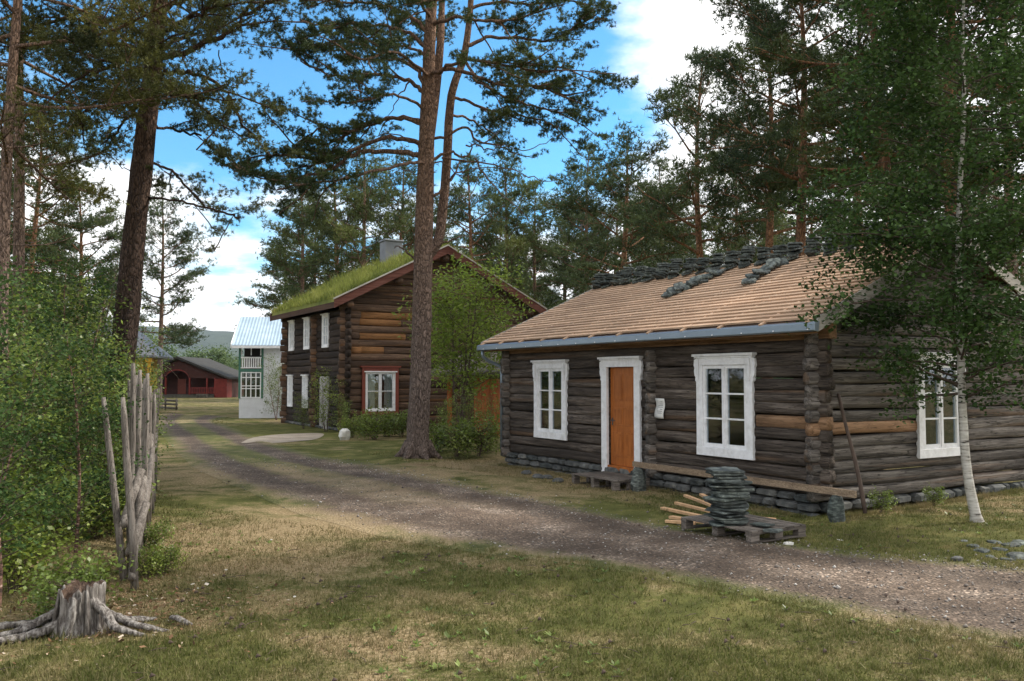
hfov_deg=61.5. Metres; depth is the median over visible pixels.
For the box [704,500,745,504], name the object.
roof slate
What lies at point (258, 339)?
white house
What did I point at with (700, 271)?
roof slate
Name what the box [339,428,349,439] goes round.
boulder
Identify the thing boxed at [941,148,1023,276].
pine tree
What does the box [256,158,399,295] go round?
pine tree
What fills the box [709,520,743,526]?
roof slate
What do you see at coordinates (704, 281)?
roof slate
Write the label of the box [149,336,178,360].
tree
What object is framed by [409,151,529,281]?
pine tree
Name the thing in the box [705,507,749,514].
roof slate
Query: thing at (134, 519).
stake fence
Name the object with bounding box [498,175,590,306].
pine tree
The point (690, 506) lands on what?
wood offcut
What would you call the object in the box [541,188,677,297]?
pine tree
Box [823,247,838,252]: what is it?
roof slate
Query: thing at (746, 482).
roof slate
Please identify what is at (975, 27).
pine tree
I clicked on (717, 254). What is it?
roof slate
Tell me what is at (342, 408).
leafy shrub
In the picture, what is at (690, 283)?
roof slate
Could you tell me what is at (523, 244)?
pine tree
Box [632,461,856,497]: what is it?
long plank
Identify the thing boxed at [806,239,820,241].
roof slate
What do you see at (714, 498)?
roof slate
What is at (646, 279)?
roof slate
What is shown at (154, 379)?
leafy shrub
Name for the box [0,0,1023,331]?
sky
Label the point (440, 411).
leafy shrub
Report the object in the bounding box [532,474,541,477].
loose stone
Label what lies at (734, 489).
roof slate
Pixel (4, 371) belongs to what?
leafy shrub
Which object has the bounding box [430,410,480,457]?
bush
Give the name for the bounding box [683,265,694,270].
roof slate
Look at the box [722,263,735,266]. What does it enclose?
roof slate
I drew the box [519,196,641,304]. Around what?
pine tree
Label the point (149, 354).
yellow house
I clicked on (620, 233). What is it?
pine tree
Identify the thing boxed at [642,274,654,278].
roof slate
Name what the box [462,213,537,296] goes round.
pine tree
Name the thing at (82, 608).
tree stump
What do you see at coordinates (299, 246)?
pine tree
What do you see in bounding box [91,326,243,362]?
hills
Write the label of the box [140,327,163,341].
tree
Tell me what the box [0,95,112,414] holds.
pine tree
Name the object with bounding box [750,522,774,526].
roof slate
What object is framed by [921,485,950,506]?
bush
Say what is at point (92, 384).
birch sapling
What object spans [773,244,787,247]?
roof slate
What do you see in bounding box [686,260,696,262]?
roof slate
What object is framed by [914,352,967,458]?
window
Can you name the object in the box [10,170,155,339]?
pine tree
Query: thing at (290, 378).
window
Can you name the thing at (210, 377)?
red house
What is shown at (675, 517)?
wood offcut
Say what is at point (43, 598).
bush
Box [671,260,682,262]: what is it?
roof slate
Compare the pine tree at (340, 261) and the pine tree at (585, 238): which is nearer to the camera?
the pine tree at (585, 238)
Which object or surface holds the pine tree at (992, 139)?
on the ground at (180, 477)
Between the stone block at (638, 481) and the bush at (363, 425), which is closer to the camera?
the stone block at (638, 481)
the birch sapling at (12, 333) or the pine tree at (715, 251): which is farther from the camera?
the pine tree at (715, 251)
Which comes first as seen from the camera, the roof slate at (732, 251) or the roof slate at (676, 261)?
the roof slate at (732, 251)
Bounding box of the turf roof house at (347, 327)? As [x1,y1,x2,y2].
[269,237,546,431]
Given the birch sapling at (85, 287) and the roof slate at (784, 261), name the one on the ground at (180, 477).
the birch sapling at (85, 287)
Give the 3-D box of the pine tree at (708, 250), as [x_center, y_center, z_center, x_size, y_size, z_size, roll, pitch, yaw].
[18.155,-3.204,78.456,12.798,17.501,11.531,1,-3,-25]
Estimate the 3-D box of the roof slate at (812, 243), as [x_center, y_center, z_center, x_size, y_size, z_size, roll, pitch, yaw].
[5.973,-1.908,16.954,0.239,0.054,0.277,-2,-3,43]
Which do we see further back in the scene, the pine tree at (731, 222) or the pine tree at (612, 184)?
the pine tree at (731, 222)
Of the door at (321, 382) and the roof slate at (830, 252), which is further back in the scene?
the door at (321, 382)
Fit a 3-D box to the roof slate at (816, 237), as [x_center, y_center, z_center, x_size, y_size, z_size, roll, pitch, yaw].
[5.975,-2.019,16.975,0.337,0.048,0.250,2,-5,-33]
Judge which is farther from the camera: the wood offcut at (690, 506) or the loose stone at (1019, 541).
the wood offcut at (690, 506)
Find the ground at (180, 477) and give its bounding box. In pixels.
[0,397,1023,680]
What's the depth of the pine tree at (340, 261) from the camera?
83.46 m
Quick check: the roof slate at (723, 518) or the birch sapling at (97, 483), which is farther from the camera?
the roof slate at (723, 518)
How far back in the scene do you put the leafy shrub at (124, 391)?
12.58 m
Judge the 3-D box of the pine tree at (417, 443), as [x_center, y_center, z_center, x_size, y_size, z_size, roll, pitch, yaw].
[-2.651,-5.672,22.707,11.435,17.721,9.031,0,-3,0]
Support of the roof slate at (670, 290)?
on the log house at (591, 375)
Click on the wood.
(237, 361)
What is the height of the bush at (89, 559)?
0.741 m
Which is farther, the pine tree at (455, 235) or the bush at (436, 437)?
the pine tree at (455, 235)
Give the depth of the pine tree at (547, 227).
81.05 m
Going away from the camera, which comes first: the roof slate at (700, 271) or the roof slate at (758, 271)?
the roof slate at (758, 271)
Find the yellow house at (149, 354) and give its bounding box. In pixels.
[67,311,172,393]
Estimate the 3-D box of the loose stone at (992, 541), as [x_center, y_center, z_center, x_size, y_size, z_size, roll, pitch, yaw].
[5.910,2.469,10.535,0.161,0.038,0.220,0,-3,0]
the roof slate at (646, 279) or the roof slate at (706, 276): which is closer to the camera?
the roof slate at (706, 276)
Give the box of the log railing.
[159,398,177,409]
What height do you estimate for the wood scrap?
0.054 m
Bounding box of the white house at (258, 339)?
[231,316,283,417]
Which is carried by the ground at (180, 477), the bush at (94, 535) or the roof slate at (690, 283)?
the bush at (94, 535)
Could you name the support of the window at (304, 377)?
in the turf roof house at (347, 327)
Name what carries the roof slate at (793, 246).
on the roof slate at (794, 249)
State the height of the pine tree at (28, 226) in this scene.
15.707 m
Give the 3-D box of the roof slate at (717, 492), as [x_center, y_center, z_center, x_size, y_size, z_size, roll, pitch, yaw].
[2.791,1.919,10.953,0.477,0.043,0.481,-1,-3,21]
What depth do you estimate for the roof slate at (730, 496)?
10.69 m
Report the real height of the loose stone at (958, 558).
0.063 m
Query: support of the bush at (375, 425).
on the ground at (180, 477)
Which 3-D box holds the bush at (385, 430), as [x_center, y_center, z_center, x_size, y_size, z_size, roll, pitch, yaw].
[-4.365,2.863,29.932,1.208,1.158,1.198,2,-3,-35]
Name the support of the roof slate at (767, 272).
on the log house at (591, 375)
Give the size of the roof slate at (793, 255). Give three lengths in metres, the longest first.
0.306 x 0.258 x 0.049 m
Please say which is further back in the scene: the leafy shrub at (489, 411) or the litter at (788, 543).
the leafy shrub at (489, 411)
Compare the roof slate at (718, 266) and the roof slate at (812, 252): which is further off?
the roof slate at (718, 266)
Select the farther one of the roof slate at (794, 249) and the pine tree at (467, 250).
the pine tree at (467, 250)
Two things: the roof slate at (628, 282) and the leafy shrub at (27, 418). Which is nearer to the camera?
the leafy shrub at (27, 418)
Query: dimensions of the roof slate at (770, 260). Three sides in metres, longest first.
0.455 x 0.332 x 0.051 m
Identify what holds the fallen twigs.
on the ground at (180, 477)
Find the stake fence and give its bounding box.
[101,363,159,590]
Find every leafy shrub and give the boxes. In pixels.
[0,333,85,522]
[0,340,41,483]
[5,314,129,491]
[43,347,138,490]
[80,365,175,479]
[135,354,162,434]
[290,392,311,428]
[306,366,345,431]
[332,394,355,428]
[434,399,459,446]
[444,386,490,449]
[470,393,499,451]
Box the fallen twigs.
[0,481,1023,680]
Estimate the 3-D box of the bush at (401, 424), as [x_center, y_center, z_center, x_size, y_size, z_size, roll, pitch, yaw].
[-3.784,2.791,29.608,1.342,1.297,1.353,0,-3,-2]
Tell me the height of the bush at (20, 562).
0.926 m
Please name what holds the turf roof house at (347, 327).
on the ground at (180, 477)
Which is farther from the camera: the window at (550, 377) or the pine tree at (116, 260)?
the pine tree at (116, 260)
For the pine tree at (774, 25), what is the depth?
30.90 m
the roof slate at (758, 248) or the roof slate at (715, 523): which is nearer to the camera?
the roof slate at (715, 523)
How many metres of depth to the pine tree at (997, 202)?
65.38 m
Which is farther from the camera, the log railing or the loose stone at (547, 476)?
the log railing
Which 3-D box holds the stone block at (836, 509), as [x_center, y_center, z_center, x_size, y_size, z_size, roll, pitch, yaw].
[4.790,2.481,12.716,0.331,0.394,0.232,2,-3,-31]
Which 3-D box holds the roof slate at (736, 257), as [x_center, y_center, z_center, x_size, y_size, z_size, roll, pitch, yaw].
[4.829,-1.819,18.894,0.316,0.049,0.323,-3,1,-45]
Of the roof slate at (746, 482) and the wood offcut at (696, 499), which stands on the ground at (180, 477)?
the wood offcut at (696, 499)
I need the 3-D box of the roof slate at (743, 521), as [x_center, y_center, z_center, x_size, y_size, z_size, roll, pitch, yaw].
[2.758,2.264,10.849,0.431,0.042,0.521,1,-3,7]
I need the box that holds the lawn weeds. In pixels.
[0,490,1023,680]
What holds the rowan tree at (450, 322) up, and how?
on the ground at (180, 477)
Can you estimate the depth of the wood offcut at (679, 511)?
12.65 m
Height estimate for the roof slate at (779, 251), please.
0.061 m
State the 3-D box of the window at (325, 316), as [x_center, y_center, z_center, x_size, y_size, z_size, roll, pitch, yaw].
[-7.495,-0.399,34.530,0.145,1.370,0.880,2,-3,-31]
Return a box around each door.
[178,379,185,393]
[319,376,328,429]
[608,367,633,472]
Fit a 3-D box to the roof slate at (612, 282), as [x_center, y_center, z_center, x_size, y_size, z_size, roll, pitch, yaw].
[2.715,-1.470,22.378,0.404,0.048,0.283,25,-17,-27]
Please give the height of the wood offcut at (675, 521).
0.057 m
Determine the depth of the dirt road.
10.74 m
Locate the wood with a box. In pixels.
[43,354,791,378]
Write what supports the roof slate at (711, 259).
on the roof slate at (716, 261)
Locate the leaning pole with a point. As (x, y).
(860, 487)
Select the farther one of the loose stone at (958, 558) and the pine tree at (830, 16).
the pine tree at (830, 16)
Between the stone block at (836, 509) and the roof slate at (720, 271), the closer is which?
the stone block at (836, 509)
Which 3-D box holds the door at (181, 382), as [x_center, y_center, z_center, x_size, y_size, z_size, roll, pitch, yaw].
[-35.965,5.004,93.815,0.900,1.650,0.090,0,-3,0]
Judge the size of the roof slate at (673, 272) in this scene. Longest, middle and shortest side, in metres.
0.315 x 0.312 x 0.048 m
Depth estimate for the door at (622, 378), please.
17.43 m
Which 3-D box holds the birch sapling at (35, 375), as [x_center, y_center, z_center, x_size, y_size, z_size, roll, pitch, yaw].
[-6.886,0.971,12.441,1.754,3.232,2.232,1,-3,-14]
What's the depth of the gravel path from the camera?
28.91 m
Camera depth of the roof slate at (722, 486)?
10.70 m
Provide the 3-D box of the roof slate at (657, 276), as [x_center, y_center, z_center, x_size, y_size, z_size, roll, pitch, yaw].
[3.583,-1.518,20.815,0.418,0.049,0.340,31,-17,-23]
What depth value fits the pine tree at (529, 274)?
86.39 m
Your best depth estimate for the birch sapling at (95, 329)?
27.17 m
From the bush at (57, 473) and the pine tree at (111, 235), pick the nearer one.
the bush at (57, 473)
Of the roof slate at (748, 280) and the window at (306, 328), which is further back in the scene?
the window at (306, 328)
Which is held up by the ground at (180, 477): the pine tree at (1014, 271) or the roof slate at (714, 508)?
the pine tree at (1014, 271)
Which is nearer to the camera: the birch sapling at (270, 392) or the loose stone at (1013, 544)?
the loose stone at (1013, 544)
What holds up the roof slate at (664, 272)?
on the roof slate
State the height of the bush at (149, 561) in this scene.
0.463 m
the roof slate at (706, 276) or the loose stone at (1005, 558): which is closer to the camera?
the loose stone at (1005, 558)
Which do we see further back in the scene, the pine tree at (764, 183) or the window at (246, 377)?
the window at (246, 377)
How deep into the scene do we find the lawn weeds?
6.79 m
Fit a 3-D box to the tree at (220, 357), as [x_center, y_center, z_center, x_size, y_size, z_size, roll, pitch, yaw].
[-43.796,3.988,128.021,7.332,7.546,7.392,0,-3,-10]
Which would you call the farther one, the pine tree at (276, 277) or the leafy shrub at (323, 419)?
the pine tree at (276, 277)
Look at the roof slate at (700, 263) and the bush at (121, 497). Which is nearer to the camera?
the bush at (121, 497)
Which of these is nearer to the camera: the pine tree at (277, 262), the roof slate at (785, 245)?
the roof slate at (785, 245)
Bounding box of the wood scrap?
[169,615,192,624]
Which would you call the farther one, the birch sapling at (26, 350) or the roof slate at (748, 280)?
the roof slate at (748, 280)
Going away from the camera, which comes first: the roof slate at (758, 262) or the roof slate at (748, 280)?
the roof slate at (748, 280)
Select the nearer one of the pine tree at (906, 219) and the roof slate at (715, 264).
the roof slate at (715, 264)
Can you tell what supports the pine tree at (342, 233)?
on the ground at (180, 477)
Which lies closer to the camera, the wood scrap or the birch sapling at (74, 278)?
the wood scrap
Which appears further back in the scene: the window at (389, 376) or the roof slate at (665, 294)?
the window at (389, 376)
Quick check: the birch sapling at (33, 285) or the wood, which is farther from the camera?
the wood
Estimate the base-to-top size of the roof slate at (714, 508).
0.046 m
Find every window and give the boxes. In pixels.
[240,372,260,397]
[286,375,293,406]
[287,320,294,350]
[300,375,308,407]
[302,317,309,349]
[320,313,329,347]
[364,371,397,411]
[530,359,568,440]
[691,352,756,459]
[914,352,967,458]
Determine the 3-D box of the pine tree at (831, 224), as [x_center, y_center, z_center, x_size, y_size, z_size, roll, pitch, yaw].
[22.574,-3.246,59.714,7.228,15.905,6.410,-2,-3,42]
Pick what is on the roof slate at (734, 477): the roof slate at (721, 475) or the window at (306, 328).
the roof slate at (721, 475)
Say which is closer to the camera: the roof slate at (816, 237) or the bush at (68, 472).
the bush at (68, 472)
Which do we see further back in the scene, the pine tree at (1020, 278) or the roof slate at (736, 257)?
the pine tree at (1020, 278)
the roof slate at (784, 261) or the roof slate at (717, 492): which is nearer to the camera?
the roof slate at (717, 492)
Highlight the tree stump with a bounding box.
[0,578,168,643]
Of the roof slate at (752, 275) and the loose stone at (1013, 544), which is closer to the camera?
the loose stone at (1013, 544)
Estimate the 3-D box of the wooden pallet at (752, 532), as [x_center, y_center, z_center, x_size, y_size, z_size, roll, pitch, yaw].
[2.950,2.388,11.063,0.950,0.151,1.263,2,-3,-31]
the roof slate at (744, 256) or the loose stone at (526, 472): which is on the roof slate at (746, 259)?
the roof slate at (744, 256)
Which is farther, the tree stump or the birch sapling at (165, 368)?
the birch sapling at (165, 368)
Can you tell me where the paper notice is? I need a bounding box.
[654,398,664,418]
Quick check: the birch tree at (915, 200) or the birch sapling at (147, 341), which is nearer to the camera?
the birch tree at (915, 200)
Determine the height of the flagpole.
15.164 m
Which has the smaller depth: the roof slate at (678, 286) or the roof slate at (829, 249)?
the roof slate at (829, 249)
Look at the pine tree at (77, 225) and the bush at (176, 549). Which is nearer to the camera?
the bush at (176, 549)
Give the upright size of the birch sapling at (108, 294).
5.119 m
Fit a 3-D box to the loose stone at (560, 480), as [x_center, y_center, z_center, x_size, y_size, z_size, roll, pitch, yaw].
[0.921,2.815,17.333,0.223,0.098,0.251,0,-3,10]
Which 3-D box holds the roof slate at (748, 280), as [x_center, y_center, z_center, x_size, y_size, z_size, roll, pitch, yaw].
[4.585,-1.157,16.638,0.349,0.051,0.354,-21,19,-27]
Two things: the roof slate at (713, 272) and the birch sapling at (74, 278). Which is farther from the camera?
the roof slate at (713, 272)
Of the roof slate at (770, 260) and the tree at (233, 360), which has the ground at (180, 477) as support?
the tree at (233, 360)
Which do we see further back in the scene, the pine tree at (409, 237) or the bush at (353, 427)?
the pine tree at (409, 237)
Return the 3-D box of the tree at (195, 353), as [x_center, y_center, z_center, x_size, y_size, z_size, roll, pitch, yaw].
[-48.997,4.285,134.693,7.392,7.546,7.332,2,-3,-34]
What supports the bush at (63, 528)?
on the ground at (180, 477)
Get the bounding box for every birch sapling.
[0,256,86,474]
[0,256,96,606]
[0,296,105,511]
[0,335,88,543]
[8,220,72,399]
[8,256,145,470]
[8,271,63,458]
[8,301,159,573]
[9,248,111,468]
[11,239,140,459]
[12,270,148,472]
[36,326,162,473]
[43,251,160,464]
[55,291,114,413]
[93,314,170,389]
[95,334,180,430]
[258,353,284,419]
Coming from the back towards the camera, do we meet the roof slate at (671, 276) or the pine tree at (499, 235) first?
the pine tree at (499, 235)
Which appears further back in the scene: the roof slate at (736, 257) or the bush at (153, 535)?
the roof slate at (736, 257)
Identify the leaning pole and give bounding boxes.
[837,393,866,513]
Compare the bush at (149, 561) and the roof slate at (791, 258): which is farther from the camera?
the roof slate at (791, 258)
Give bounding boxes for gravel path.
[241,433,323,444]
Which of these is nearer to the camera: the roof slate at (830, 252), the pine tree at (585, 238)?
the roof slate at (830, 252)
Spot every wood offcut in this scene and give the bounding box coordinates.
[660,507,701,515]
[665,520,695,524]
[669,515,703,523]
[674,502,709,512]
[683,494,710,506]
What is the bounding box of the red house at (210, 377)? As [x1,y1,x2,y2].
[162,356,243,397]
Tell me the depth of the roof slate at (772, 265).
17.03 m
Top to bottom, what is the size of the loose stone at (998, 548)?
0.032 m
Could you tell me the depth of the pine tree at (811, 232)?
73.12 m
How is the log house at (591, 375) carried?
on the ground at (180, 477)
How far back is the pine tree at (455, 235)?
85.39 m
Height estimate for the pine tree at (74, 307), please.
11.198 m
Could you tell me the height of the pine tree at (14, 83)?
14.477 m
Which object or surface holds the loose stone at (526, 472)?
on the ground at (180, 477)
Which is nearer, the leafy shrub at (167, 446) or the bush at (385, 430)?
the leafy shrub at (167, 446)
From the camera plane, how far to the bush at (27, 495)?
9.46 m
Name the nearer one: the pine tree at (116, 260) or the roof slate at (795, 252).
the roof slate at (795, 252)
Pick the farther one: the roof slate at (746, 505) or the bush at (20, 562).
the roof slate at (746, 505)
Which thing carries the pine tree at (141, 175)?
on the ground at (180, 477)
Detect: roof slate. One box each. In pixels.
[592,284,600,288]
[610,280,620,285]
[619,280,629,284]
[641,277,654,281]
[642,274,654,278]
[654,273,665,279]
[655,270,667,275]
[661,291,672,297]
[666,286,681,294]
[667,274,677,278]
[668,271,678,275]
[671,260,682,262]
[673,282,684,290]
[681,283,691,290]
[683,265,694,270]
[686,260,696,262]
[686,280,698,285]
[689,275,702,282]
[693,265,706,270]
[695,267,709,274]
[696,262,708,265]
[697,259,709,262]
[697,276,707,282]
[701,273,713,278]
[702,495,750,502]
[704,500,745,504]
[704,513,748,519]
[705,467,744,473]
[705,471,744,476]
[705,477,744,483]
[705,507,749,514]
[707,269,717,274]
[708,480,752,485]
[709,258,723,260]
[709,263,723,266]
[709,484,744,487]
[709,512,748,517]
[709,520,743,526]
[710,260,723,263]
[710,265,721,268]
[710,489,749,495]
[710,502,748,507]
[710,504,748,511]
[711,474,746,478]
[711,494,749,497]
[712,253,723,256]
[712,487,754,491]
[713,268,726,275]
[714,519,748,524]
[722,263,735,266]
[724,260,738,265]
[725,250,739,253]
[725,256,738,258]
[726,252,740,255]
[738,255,752,258]
[738,260,750,264]
[738,262,750,267]
[740,250,755,253]
[740,258,752,262]
[741,278,756,283]
[742,253,754,256]
[745,273,759,278]
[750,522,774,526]
[752,268,764,273]
[754,257,768,265]
[756,247,770,249]
[756,252,770,255]
[757,249,770,252]
[760,268,770,274]
[761,261,777,269]
[763,528,782,532]
[766,258,780,266]
[770,247,787,250]
[770,253,786,258]
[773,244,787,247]
[774,250,787,253]
[780,257,788,265]
[786,247,802,251]
[786,253,798,256]
[787,255,798,260]
[788,242,802,245]
[788,245,800,248]
[788,250,802,254]
[803,244,820,247]
[804,250,818,256]
[806,235,821,239]
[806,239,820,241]
[807,242,821,244]
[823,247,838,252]
[823,249,837,255]
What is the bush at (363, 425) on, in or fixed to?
on the ground at (180, 477)
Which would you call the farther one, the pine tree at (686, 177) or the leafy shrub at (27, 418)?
the pine tree at (686, 177)
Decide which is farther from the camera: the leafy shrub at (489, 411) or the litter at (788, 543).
the leafy shrub at (489, 411)
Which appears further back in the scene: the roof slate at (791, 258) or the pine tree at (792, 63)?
the pine tree at (792, 63)
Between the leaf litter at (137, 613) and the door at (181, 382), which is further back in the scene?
the door at (181, 382)
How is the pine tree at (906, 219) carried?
on the ground at (180, 477)
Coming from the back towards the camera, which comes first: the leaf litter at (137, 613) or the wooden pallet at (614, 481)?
the wooden pallet at (614, 481)
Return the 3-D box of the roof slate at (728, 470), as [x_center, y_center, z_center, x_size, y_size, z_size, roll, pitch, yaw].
[2.708,1.647,10.934,0.510,0.034,0.550,1,-1,17]
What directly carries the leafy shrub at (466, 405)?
on the ground at (180, 477)
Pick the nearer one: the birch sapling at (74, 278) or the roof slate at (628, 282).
the birch sapling at (74, 278)
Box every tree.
[0,0,217,469]
[0,0,255,504]
[0,0,346,485]
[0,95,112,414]
[0,108,83,329]
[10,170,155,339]
[35,233,83,354]
[45,272,96,383]
[73,255,114,330]
[83,253,151,332]
[99,181,216,405]
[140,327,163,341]
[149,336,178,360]
[180,343,222,357]
[192,343,238,369]
[203,0,639,459]
[218,351,238,370]
[228,230,311,380]
[234,170,344,331]
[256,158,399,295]
[262,226,368,297]
[300,135,415,283]
[314,244,355,288]
[334,142,472,267]
[391,244,536,426]
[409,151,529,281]
[444,223,489,264]
[448,153,551,305]
[459,235,502,268]
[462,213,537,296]
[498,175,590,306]
[501,220,556,299]
[513,199,600,305]
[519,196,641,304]
[520,141,653,309]
[534,116,715,305]
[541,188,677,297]
[607,218,685,281]
[612,152,706,278]
[615,46,788,271]
[631,212,725,280]
[661,0,863,257]
[671,211,759,273]
[676,137,793,267]
[684,0,968,255]
[712,210,823,263]
[712,214,755,377]
[722,0,1018,242]
[731,0,973,246]
[753,183,851,255]
[774,0,1023,522]
[816,193,849,252]
[821,0,1023,417]
[845,91,1002,235]
[874,0,1023,278]
[895,0,1023,251]
[906,187,1023,255]
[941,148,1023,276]
[1016,247,1023,281]
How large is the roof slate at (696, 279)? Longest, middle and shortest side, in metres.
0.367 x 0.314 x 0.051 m
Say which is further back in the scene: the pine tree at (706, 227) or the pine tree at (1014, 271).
the pine tree at (706, 227)
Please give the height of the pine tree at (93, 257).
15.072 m
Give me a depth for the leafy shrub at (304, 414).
34.42 m
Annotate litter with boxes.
[0,554,435,669]
[783,541,793,544]
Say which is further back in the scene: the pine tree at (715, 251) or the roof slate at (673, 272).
the pine tree at (715, 251)
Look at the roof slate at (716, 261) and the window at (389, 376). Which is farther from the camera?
the window at (389, 376)
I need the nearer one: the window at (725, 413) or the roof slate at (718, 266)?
the window at (725, 413)
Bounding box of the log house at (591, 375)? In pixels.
[477,232,1023,515]
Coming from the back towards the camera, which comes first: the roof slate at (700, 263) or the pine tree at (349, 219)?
the pine tree at (349, 219)
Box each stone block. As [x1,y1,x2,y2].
[630,467,645,491]
[827,495,845,522]
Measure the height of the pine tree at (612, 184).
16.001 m
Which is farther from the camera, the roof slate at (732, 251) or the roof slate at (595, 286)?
the roof slate at (595, 286)
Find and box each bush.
[0,447,77,523]
[0,462,75,553]
[0,518,77,593]
[1,503,62,566]
[3,476,99,552]
[10,457,104,533]
[12,451,83,505]
[13,550,104,622]
[22,527,138,606]
[34,459,121,524]
[56,483,125,540]
[70,456,166,535]
[70,462,124,506]
[122,543,172,577]
[143,516,177,547]
[146,538,190,572]
[333,411,362,437]
[348,409,373,435]
[353,400,397,439]
[372,408,406,436]
[383,403,408,436]
[429,413,455,451]
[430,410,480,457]
[456,408,500,455]
[866,486,897,513]
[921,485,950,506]
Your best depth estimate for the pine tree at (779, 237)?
66.25 m
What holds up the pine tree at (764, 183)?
on the ground at (180, 477)
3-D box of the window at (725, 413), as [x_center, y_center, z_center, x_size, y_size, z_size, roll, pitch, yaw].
[3.679,1.119,14.892,0.184,1.790,1.470,2,-3,-31]
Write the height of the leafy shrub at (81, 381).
2.999 m
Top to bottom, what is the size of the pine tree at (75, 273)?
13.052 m
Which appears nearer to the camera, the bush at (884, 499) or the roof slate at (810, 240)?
the bush at (884, 499)
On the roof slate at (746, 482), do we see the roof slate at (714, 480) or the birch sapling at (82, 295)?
the roof slate at (714, 480)
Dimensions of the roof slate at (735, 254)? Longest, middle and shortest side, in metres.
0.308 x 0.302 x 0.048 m
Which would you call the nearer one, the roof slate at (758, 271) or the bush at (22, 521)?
the bush at (22, 521)
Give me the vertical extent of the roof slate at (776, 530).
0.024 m
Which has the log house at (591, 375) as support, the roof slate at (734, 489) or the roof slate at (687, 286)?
the roof slate at (687, 286)
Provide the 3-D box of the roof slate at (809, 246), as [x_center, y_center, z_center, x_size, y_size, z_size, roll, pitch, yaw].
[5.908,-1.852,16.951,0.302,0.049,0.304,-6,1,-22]
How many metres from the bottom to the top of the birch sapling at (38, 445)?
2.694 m
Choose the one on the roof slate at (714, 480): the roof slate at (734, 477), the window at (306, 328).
the roof slate at (734, 477)
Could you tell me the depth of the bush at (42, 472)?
12.36 m
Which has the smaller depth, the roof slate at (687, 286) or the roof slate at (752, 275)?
the roof slate at (752, 275)
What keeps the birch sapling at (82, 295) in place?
on the ground at (180, 477)
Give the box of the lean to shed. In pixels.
[431,352,501,435]
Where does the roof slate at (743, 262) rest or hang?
on the log house at (591, 375)
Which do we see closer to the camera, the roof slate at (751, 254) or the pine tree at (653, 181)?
the roof slate at (751, 254)
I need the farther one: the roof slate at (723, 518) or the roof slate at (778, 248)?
the roof slate at (778, 248)
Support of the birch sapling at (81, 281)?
on the ground at (180, 477)
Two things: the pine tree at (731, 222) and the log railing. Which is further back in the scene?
the pine tree at (731, 222)
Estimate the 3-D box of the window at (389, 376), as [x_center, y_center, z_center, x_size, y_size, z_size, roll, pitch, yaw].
[-5.090,1.957,33.257,1.356,1.546,0.194,2,-3,-31]
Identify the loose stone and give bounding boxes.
[521,470,531,474]
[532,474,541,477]
[541,475,552,478]
[552,478,563,482]
[950,556,962,560]
[973,547,989,552]
[986,540,1001,543]
[992,547,1007,550]
[1000,557,1013,560]
[1001,542,1020,546]
[1006,552,1023,559]
[1011,539,1023,544]
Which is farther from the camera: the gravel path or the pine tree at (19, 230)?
the gravel path
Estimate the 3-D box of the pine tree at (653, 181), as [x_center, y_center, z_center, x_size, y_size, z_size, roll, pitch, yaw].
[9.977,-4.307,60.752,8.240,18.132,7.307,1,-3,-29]
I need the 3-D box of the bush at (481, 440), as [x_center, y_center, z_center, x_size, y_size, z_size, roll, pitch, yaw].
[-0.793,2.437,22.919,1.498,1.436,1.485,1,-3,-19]
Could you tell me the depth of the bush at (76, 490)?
11.76 m
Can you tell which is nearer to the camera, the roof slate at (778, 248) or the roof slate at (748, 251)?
the roof slate at (778, 248)
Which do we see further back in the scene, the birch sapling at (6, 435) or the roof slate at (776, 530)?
the roof slate at (776, 530)
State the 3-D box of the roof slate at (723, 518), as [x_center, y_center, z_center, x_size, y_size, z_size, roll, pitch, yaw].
[2.686,2.227,10.905,0.446,0.033,0.470,1,-3,-26]
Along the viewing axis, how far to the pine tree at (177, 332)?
63.95 m
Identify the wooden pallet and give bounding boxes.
[571,471,649,490]
[681,514,805,543]
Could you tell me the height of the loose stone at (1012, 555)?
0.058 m
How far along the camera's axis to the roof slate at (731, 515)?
10.75 m
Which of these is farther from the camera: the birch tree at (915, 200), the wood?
the wood
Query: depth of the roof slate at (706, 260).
19.57 m
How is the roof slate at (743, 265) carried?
on the log house at (591, 375)
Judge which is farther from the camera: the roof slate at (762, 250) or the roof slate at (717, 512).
the roof slate at (762, 250)
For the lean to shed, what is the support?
on the ground at (180, 477)
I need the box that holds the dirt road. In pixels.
[158,413,1023,653]
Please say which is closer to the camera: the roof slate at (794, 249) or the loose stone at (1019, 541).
the loose stone at (1019, 541)
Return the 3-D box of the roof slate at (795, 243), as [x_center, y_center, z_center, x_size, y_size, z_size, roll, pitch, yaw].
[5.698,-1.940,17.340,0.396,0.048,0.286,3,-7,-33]
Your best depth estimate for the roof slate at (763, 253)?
17.99 m
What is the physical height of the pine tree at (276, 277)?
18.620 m
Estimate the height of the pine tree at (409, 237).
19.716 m
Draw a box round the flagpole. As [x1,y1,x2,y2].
[123,174,124,223]
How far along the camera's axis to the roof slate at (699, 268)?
19.58 m
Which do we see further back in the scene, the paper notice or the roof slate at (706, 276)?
the roof slate at (706, 276)
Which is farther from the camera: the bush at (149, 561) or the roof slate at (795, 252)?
the roof slate at (795, 252)
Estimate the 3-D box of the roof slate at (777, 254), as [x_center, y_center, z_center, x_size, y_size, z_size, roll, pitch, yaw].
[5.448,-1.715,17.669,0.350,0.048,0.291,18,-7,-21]
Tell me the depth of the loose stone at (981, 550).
9.97 m
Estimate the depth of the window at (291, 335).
38.54 m

